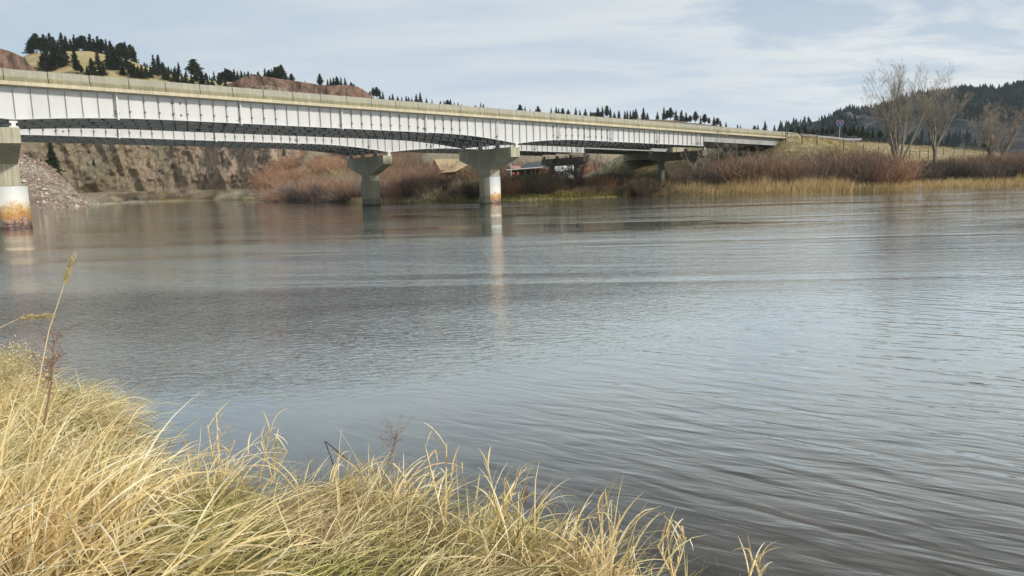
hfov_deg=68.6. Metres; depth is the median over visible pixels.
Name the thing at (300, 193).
bare bush
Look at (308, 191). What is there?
willow shrub
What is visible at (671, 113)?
pine tree
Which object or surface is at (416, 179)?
willow shrub
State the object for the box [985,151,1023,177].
willow shrub
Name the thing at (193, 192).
bare bush
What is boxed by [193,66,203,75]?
pine tree
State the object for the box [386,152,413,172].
bare tree
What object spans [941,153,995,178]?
willow shrub
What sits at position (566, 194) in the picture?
green bank grass
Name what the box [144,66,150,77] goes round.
pine tree
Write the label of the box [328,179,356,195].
willow shrub
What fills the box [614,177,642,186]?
willow shrub
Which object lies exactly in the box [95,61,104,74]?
pine tree
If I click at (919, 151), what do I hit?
fence
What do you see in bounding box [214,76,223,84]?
pine tree
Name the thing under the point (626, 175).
willow shrub
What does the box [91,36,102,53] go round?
pine tree
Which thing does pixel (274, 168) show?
bare bush
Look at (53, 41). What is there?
pine tree
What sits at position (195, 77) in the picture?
pine tree
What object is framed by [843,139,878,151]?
fence
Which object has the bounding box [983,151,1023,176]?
willow shrub
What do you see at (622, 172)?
willow shrub
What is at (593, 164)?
bare tree
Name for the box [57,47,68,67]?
pine tree
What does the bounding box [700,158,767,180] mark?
willow shrub
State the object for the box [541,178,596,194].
bare bush
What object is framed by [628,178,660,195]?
willow shrub
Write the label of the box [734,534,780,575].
reed clump
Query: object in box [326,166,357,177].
willow shrub
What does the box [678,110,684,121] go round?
pine tree
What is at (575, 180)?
willow shrub
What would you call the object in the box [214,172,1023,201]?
shore grass
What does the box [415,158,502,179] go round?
bare bush
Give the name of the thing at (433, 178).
willow shrub
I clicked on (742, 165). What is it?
willow shrub
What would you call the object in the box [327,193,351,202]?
bare bush
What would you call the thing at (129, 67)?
pine tree
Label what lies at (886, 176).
willow shrub
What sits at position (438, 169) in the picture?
willow shrub
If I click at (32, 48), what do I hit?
pine tree
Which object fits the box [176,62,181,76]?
pine tree
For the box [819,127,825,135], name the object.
pine tree
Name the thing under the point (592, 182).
bare bush
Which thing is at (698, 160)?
shaded slope grass
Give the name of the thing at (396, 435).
dry weed
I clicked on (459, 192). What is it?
willow shrub
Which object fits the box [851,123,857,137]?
pine tree
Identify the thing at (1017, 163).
willow shrub
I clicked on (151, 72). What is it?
pine tree
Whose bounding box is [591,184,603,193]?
willow shrub
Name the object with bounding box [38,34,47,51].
pine tree
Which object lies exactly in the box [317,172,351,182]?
willow shrub
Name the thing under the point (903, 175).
willow shrub
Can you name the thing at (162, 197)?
bare bush
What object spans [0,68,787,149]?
highway bridge
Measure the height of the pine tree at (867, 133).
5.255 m
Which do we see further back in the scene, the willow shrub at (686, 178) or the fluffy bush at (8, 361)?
the willow shrub at (686, 178)
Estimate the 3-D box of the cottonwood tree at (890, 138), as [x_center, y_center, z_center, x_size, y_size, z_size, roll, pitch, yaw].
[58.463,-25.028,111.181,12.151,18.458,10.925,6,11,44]
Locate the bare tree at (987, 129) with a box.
[966,97,1023,158]
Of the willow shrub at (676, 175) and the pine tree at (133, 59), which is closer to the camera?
the willow shrub at (676, 175)
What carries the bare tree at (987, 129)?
on the ground at (309, 155)
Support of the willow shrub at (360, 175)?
on the ground at (309, 155)
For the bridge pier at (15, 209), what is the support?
in the water
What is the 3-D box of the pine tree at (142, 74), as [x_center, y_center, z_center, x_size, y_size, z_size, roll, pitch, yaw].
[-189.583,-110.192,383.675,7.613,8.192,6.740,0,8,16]
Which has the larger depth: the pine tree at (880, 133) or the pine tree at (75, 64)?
the pine tree at (75, 64)
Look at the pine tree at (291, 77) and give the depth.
360.23 m
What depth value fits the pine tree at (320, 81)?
358.56 m
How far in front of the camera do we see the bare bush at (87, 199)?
245.87 m
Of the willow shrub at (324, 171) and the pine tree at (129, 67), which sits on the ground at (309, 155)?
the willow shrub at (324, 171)
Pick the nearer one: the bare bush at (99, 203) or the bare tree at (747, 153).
the bare tree at (747, 153)
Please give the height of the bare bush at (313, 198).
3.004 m
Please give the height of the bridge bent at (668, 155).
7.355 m
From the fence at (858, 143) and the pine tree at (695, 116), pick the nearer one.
the fence at (858, 143)
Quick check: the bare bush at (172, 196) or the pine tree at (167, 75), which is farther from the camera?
the pine tree at (167, 75)
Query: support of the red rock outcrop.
on the ground at (309, 155)
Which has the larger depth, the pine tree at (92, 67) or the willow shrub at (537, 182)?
the pine tree at (92, 67)
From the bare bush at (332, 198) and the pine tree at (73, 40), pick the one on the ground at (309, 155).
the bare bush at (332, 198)
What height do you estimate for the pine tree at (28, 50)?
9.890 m
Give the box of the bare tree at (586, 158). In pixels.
[564,149,590,186]
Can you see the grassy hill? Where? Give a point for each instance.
(84, 57)
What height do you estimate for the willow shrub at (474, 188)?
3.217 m
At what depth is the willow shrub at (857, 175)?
101.01 m
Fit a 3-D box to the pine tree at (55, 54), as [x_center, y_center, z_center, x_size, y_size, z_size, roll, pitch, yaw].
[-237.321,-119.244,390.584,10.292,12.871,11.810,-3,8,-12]
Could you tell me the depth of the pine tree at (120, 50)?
459.65 m
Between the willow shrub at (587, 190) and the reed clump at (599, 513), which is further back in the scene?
the willow shrub at (587, 190)
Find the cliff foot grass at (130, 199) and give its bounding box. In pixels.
[107,190,244,202]
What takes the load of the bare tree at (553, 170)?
on the ground at (309, 155)
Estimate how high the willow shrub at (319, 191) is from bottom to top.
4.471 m
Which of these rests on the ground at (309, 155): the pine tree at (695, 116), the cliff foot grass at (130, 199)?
the cliff foot grass at (130, 199)
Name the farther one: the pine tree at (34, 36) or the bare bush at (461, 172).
the pine tree at (34, 36)
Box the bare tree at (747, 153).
[730,141,769,163]
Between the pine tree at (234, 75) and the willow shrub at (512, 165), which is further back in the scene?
the pine tree at (234, 75)
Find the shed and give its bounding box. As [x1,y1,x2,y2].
[555,165,573,177]
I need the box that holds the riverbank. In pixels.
[1,399,542,575]
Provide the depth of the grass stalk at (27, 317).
2.83 m
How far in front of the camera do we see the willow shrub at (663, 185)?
108.18 m
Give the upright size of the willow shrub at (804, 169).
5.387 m
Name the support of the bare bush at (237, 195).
on the ground at (309, 155)
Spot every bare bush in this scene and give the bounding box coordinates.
[81,195,101,202]
[87,199,105,204]
[102,194,120,202]
[127,191,155,199]
[139,192,172,200]
[151,194,173,199]
[167,186,186,192]
[167,191,189,198]
[182,192,204,200]
[186,189,203,194]
[187,194,207,199]
[210,190,238,196]
[215,190,241,199]
[219,192,235,200]
[230,194,249,199]
[238,162,294,187]
[246,182,279,194]
[250,155,295,177]
[257,178,303,200]
[260,185,297,201]
[264,153,301,166]
[279,156,351,182]
[291,182,320,201]
[300,157,355,176]
[300,171,356,182]
[308,194,318,202]
[310,185,358,201]
[318,192,343,202]
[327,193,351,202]
[409,179,456,201]
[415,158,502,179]
[452,167,509,180]
[506,180,552,194]
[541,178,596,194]
[569,185,598,197]
[577,175,624,188]
[644,182,670,194]
[663,182,701,194]
[806,156,872,190]
[927,159,993,184]
[943,163,994,181]
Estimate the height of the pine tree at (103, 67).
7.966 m
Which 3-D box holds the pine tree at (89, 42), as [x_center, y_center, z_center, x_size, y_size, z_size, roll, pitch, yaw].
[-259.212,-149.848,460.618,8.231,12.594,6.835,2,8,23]
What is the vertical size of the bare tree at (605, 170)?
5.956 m
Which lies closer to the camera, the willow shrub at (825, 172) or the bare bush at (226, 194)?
the willow shrub at (825, 172)
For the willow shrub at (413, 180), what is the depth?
124.31 m
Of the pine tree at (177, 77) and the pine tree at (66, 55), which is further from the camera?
the pine tree at (66, 55)
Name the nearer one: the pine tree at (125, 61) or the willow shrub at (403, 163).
the willow shrub at (403, 163)
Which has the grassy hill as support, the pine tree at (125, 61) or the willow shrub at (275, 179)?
the pine tree at (125, 61)
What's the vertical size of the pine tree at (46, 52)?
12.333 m
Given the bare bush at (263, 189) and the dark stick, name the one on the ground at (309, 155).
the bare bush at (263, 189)
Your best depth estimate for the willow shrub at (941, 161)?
110.91 m
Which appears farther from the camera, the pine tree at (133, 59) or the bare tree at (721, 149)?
the pine tree at (133, 59)
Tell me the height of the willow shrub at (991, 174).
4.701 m
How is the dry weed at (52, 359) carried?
on the dry grass at (29, 515)
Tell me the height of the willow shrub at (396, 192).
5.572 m
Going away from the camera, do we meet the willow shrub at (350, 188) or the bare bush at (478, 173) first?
the willow shrub at (350, 188)
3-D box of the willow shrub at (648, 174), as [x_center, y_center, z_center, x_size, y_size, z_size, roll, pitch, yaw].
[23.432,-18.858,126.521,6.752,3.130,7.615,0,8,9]
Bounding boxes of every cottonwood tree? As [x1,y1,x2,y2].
[861,57,954,165]
[910,70,973,160]
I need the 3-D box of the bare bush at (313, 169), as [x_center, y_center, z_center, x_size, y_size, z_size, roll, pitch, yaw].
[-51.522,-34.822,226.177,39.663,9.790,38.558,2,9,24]
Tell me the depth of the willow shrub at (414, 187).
122.86 m
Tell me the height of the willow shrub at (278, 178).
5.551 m
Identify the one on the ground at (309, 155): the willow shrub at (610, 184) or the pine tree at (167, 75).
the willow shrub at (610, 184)
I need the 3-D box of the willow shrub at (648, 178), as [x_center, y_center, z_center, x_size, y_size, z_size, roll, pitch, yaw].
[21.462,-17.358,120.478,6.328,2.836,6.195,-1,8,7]
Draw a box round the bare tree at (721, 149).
[696,125,741,173]
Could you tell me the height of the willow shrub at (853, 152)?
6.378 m
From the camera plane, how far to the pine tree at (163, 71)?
391.60 m
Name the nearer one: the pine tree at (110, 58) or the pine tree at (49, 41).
the pine tree at (110, 58)
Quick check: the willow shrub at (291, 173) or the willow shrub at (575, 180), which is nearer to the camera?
the willow shrub at (575, 180)
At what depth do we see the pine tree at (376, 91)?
540.57 m
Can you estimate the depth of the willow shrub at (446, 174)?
184.55 m
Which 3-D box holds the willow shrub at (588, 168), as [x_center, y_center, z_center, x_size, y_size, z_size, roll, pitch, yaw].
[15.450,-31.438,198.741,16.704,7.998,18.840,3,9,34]
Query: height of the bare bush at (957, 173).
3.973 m
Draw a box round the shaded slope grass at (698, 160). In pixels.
[610,136,796,176]
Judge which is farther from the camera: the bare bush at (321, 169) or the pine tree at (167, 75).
the pine tree at (167, 75)
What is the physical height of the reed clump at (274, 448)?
0.527 m
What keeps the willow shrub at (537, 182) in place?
on the ground at (309, 155)
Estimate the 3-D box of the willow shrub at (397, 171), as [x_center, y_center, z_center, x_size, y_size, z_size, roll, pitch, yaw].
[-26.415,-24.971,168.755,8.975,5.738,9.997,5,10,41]
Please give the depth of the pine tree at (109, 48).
460.36 m
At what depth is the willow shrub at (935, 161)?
112.55 m
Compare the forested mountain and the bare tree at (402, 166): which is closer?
the bare tree at (402, 166)
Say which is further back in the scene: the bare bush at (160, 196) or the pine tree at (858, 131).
the pine tree at (858, 131)
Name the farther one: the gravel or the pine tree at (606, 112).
the pine tree at (606, 112)
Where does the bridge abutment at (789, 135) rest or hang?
on the ground at (309, 155)
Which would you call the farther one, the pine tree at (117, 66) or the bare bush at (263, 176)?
the pine tree at (117, 66)
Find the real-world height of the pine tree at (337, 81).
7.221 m
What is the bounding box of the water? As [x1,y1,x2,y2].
[0,185,1023,575]
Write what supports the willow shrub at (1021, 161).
on the ground at (309, 155)
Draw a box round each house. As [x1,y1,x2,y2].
[433,159,466,179]
[508,162,547,177]
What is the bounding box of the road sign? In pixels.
[836,120,842,139]
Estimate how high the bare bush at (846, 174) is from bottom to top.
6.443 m
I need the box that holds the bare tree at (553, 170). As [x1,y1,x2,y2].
[545,154,577,190]
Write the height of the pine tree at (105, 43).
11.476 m
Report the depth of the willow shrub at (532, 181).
113.42 m
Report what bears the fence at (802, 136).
on the ground at (309, 155)
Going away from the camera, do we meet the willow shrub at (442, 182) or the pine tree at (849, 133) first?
the willow shrub at (442, 182)
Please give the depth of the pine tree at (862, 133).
324.13 m
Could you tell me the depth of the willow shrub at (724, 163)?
110.41 m
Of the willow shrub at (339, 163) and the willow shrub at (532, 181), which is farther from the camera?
the willow shrub at (339, 163)
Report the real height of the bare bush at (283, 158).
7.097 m
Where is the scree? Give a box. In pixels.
[18,152,91,207]
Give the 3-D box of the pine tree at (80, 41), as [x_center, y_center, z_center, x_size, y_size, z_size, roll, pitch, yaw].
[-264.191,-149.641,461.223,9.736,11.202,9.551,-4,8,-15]
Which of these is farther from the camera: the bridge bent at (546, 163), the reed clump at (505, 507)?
the bridge bent at (546, 163)
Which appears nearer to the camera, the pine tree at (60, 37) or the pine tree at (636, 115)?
the pine tree at (60, 37)
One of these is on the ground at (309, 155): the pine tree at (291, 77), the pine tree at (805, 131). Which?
the pine tree at (805, 131)
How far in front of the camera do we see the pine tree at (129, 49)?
460.55 m
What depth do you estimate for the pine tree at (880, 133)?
324.22 m
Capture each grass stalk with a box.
[0,312,55,327]
[34,253,76,399]
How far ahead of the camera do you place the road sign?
147.32 m
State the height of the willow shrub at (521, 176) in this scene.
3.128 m
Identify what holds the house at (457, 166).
on the ground at (309, 155)
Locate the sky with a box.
[0,0,1023,130]
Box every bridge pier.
[0,121,32,228]
[347,151,391,205]
[459,142,519,203]
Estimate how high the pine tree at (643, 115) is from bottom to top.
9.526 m
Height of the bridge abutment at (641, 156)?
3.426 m
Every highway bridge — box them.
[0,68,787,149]
[20,128,668,155]
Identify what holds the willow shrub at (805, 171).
on the ground at (309, 155)
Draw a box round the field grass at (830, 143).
[768,135,1023,163]
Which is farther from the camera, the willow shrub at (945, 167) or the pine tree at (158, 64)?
the pine tree at (158, 64)
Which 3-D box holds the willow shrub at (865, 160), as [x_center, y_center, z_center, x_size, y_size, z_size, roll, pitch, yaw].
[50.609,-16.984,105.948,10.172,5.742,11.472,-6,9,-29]
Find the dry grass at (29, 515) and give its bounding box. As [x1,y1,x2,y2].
[0,357,691,575]
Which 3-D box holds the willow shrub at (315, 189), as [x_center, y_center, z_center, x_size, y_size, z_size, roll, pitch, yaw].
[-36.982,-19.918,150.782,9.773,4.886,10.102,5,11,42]
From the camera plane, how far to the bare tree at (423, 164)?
168.75 m
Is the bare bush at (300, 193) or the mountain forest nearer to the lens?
the bare bush at (300, 193)
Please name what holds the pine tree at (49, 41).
on the grassy hill
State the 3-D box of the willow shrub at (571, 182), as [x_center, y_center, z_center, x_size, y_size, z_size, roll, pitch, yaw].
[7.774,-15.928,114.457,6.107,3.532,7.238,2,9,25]
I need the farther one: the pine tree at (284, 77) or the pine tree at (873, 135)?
the pine tree at (284, 77)
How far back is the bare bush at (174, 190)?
312.69 m
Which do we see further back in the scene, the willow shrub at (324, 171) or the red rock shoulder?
the red rock shoulder
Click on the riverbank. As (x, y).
(369, 572)
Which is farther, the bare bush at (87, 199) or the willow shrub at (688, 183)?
the bare bush at (87, 199)
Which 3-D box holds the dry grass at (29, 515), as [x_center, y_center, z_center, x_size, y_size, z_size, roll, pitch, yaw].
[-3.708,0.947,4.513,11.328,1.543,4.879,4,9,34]
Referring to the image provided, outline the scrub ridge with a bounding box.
[384,119,948,164]
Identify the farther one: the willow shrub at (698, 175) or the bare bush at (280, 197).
the bare bush at (280, 197)
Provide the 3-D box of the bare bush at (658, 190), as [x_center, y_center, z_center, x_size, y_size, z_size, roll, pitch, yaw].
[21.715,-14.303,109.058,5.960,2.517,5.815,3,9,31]
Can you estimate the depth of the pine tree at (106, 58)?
390.33 m
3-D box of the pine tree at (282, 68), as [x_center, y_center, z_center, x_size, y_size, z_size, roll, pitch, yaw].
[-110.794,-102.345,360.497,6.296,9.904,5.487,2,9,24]
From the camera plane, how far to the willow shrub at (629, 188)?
109.16 m
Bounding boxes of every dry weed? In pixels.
[21,325,67,424]
[377,413,411,463]
[520,485,528,504]
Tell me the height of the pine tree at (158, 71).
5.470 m
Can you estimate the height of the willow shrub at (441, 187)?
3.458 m
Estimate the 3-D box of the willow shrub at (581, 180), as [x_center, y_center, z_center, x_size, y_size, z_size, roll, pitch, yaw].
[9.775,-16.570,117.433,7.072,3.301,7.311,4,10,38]
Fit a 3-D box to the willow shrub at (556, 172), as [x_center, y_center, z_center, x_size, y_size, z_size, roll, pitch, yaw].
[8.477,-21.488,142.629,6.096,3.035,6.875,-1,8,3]
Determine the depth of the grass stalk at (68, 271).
3.02 m
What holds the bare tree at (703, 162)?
on the ground at (309, 155)
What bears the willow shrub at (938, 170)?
on the ground at (309, 155)
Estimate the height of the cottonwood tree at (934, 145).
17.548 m
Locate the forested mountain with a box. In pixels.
[781,87,1023,153]
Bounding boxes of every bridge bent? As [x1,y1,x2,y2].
[541,154,587,179]
[649,147,706,182]
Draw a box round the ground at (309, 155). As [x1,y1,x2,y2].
[79,138,1022,203]
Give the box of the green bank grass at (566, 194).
[347,183,894,201]
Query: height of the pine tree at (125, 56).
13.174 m
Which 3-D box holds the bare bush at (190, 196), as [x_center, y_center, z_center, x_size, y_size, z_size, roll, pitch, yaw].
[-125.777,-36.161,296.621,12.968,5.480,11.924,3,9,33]
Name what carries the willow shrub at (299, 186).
on the ground at (309, 155)
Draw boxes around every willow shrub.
[114,193,131,201]
[204,190,223,198]
[244,170,284,189]
[262,175,290,185]
[263,173,311,186]
[270,180,303,201]
[273,180,311,200]
[277,169,290,179]
[280,158,301,167]
[284,167,313,179]
[287,177,326,196]
[291,183,313,201]
[298,175,335,201]
[303,156,328,168]
[305,180,330,200]
[307,179,345,200]
[308,173,357,194]
[311,154,393,173]
[312,156,335,165]
[312,160,346,172]
[314,167,344,175]
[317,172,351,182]
[323,181,358,195]
[325,171,361,183]
[325,175,361,200]
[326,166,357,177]
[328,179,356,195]
[331,175,361,197]
[335,160,408,176]
[351,176,397,197]
[379,153,432,177]
[379,166,413,177]
[379,167,416,182]
[380,172,421,201]
[380,174,407,196]
[381,168,435,199]
[391,172,445,195]
[395,163,440,178]
[395,168,438,196]
[396,175,421,198]
[401,179,443,197]
[408,172,446,195]
[419,174,455,188]
[427,179,453,196]
[428,159,463,178]
[428,160,478,180]
[429,172,458,193]
[436,178,477,195]
[445,178,464,195]
[448,177,479,199]
[449,178,479,196]
[451,177,478,194]
[461,159,517,180]
[462,181,504,196]
[476,158,541,178]
[500,172,541,181]
[500,175,517,185]
[500,179,527,195]
[511,174,563,192]
[520,174,556,193]
[525,175,557,193]
[527,176,575,194]
[539,156,597,174]
[542,170,569,176]
[548,175,582,191]
[556,176,589,187]
[557,173,593,184]
[572,187,591,194]
[587,171,620,181]
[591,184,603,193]
[593,173,618,187]
[601,167,636,179]
[612,170,638,180]
[614,175,658,195]
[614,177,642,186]
[618,175,648,184]
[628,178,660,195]
[632,174,657,183]
[634,169,668,183]
[652,178,681,190]
[667,164,701,183]
[669,165,719,189]
[674,165,718,183]
[676,176,699,189]
[684,165,730,185]
[694,162,757,189]
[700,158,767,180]
[701,155,755,172]
[701,158,778,188]
[710,151,801,179]
[719,150,771,185]
[727,150,788,182]
[734,153,794,183]
[746,150,819,183]
[766,155,839,184]
[772,154,829,185]
[772,161,804,188]
[782,155,845,183]
[785,146,910,186]
[789,143,895,183]
[799,155,847,180]
[801,144,860,160]
[817,147,907,183]
[822,144,895,162]
[826,149,897,181]
[832,151,928,184]
[847,149,926,185]
[859,154,934,184]
[902,161,953,182]
[909,163,934,181]
[920,155,949,166]
[921,158,959,178]
[921,161,957,179]
[922,153,968,168]
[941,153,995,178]
[950,156,1000,178]
[952,151,1021,173]
[953,151,1022,181]
[970,151,1023,178]
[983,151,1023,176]
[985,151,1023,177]
[996,153,1023,177]
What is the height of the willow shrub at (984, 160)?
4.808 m
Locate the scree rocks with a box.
[18,148,91,207]
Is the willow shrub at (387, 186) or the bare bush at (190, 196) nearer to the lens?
the willow shrub at (387, 186)
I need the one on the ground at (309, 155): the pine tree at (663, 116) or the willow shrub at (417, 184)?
the willow shrub at (417, 184)
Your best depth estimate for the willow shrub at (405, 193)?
124.83 m
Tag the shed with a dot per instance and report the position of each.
(561, 171)
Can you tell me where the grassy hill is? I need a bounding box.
[23,51,231,85]
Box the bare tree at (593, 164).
[591,149,601,176]
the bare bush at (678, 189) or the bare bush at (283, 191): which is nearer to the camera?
the bare bush at (678, 189)
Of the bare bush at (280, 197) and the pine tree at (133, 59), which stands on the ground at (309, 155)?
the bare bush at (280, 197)
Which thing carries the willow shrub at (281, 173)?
on the ground at (309, 155)
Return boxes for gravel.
[93,200,159,204]
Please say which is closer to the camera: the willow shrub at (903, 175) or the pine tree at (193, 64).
the willow shrub at (903, 175)
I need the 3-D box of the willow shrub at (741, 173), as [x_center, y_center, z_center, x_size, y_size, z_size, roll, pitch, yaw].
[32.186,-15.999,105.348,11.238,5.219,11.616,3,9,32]
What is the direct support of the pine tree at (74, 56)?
on the grassy hill
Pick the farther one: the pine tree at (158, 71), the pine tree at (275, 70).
the pine tree at (158, 71)
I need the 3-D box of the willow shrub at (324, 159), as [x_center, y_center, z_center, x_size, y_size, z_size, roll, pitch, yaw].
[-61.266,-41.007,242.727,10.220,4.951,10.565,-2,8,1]
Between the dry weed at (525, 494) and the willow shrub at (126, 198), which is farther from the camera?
the willow shrub at (126, 198)
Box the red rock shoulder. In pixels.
[0,48,35,70]
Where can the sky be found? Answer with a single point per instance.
(747, 63)
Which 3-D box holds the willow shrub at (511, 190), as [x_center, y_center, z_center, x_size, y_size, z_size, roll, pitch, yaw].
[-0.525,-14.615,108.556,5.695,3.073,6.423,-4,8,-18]
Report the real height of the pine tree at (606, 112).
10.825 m
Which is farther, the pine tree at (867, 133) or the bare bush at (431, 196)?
the pine tree at (867, 133)
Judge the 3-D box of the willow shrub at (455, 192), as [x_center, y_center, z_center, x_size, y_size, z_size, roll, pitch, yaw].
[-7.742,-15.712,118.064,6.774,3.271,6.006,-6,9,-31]
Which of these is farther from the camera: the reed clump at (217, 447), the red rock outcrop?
the red rock outcrop
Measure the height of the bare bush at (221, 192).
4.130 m
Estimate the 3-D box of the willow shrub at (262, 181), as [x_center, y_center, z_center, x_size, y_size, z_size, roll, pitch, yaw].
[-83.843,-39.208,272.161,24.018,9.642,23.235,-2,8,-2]
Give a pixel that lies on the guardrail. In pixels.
(826, 137)
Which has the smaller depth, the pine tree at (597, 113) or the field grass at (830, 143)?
the field grass at (830, 143)
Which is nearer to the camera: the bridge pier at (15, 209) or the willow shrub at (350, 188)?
the bridge pier at (15, 209)
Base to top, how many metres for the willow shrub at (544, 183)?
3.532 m
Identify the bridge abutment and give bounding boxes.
[623,147,686,160]
[787,132,801,137]
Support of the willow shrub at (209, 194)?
on the ground at (309, 155)
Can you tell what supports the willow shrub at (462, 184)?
on the ground at (309, 155)
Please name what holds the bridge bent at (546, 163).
on the ground at (309, 155)
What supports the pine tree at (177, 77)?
on the grassy hill
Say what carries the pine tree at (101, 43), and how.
on the grassy hill
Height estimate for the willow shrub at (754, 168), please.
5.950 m
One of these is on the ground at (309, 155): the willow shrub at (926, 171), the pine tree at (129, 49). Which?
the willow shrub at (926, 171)
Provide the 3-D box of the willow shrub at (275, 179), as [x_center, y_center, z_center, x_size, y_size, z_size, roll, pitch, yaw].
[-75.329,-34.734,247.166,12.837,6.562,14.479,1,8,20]
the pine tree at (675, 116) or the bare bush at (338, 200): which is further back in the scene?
the pine tree at (675, 116)
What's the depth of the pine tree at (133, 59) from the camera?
461.36 m
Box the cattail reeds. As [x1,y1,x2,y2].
[621,172,857,196]
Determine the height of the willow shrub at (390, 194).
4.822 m
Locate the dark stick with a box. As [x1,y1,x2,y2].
[325,441,350,462]
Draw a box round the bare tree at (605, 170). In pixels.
[600,157,618,176]
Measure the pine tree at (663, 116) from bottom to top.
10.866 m
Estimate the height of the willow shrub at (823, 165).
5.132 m
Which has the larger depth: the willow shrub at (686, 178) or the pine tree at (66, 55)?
the pine tree at (66, 55)
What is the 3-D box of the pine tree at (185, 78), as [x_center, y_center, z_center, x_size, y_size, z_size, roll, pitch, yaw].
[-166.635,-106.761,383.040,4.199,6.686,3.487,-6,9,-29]
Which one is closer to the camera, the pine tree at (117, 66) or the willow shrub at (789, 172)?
the willow shrub at (789, 172)
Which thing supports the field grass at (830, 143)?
on the ground at (309, 155)
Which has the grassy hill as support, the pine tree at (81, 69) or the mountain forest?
the pine tree at (81, 69)
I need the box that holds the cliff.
[20,85,300,192]
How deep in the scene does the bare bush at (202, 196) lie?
293.94 m
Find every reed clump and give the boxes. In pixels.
[207,403,251,491]
[256,408,287,482]
[421,422,466,543]
[472,447,532,539]
[592,478,623,575]
[657,507,692,575]
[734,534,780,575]
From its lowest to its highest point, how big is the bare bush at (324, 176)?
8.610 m
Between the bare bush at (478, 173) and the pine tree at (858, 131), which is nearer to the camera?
the bare bush at (478, 173)
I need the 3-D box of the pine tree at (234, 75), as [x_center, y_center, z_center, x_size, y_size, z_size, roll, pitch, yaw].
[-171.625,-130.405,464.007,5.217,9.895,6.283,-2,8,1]
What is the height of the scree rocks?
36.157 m
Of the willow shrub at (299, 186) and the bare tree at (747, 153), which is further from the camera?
the willow shrub at (299, 186)
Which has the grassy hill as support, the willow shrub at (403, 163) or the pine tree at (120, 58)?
the pine tree at (120, 58)
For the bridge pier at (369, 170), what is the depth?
101.33 m
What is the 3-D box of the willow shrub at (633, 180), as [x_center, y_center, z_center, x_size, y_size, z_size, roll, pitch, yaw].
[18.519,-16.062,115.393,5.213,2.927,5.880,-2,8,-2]
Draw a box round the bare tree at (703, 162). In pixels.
[680,149,712,176]
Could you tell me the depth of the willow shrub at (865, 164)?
102.18 m
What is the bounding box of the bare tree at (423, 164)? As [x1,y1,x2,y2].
[407,153,432,171]
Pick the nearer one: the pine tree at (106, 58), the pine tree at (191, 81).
the pine tree at (191, 81)
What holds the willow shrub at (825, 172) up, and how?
on the ground at (309, 155)
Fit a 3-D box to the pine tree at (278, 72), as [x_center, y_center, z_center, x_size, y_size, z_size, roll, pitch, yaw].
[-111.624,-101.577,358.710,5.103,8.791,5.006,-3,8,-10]
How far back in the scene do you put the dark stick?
5.74 m
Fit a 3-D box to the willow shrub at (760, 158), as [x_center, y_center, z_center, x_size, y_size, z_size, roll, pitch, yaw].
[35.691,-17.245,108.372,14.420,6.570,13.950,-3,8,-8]
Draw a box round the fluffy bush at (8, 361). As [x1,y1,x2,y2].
[0,335,51,414]
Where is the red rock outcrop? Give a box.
[227,76,383,156]
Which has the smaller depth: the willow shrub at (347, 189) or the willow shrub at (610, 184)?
the willow shrub at (610, 184)
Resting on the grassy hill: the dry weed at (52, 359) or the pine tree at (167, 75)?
the pine tree at (167, 75)
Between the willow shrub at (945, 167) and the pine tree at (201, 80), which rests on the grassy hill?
the pine tree at (201, 80)
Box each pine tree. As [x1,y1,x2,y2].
[21,41,35,53]
[25,36,35,52]
[29,33,42,52]
[32,37,44,52]
[35,52,50,71]
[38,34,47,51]
[43,47,49,65]
[43,143,66,171]
[44,33,52,49]
[44,46,66,69]
[45,56,58,70]
[47,37,56,50]
[54,32,64,48]
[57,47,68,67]
[61,50,69,64]
[62,36,70,50]
[66,39,72,51]
[69,59,81,73]
[70,34,79,50]
[70,47,79,61]
[72,35,85,47]
[73,38,80,48]
[78,65,84,73]
[79,36,87,50]
[84,34,92,50]
[85,58,96,74]
[87,38,99,51]
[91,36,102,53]
[94,49,100,64]
[95,39,104,53]
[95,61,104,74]
[97,61,107,74]
[101,41,113,53]
[101,51,110,68]
[102,39,108,53]
[105,51,115,69]
[107,50,120,69]
[114,42,127,56]
[117,54,123,65]
[117,61,128,74]
[122,41,131,59]
[123,44,136,57]
[123,59,132,67]
[124,62,135,76]
[129,63,138,76]
[130,46,138,63]
[136,64,149,78]
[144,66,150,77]
[148,55,156,74]
[148,65,153,77]
[154,69,161,75]
[155,54,161,71]
[160,64,165,78]
[162,67,170,79]
[169,68,176,80]
[174,71,179,82]
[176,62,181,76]
[182,73,188,82]
[183,59,204,74]
[189,75,195,83]
[192,73,199,83]
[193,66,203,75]
[196,72,205,84]
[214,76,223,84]
[222,69,230,79]
[227,71,234,81]
[231,69,236,81]
[270,67,280,77]
[274,66,283,78]
[279,64,286,77]
[282,73,289,79]
[288,73,294,80]
[316,74,323,84]
[335,76,339,84]
[373,87,381,96]
[595,107,600,116]
[603,105,609,115]
[632,109,638,118]
[640,108,646,119]
[661,107,665,119]
[667,107,674,119]
[673,111,678,120]
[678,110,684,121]
[691,111,698,123]
[701,114,707,123]
[801,125,807,133]
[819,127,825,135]
[845,126,852,138]
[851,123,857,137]
[855,125,861,135]
[859,125,866,139]
[864,127,871,139]
[870,128,875,138]
[876,130,883,137]
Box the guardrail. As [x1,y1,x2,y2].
[799,134,860,142]
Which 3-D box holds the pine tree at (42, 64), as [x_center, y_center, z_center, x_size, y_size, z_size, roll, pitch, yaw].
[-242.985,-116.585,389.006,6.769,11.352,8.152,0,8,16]
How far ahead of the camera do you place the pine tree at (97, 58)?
402.10 m
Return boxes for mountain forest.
[779,79,1023,150]
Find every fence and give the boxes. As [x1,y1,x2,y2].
[785,129,817,143]
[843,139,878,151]
[891,149,928,158]
[937,146,1021,154]
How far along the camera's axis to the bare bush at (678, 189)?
105.74 m

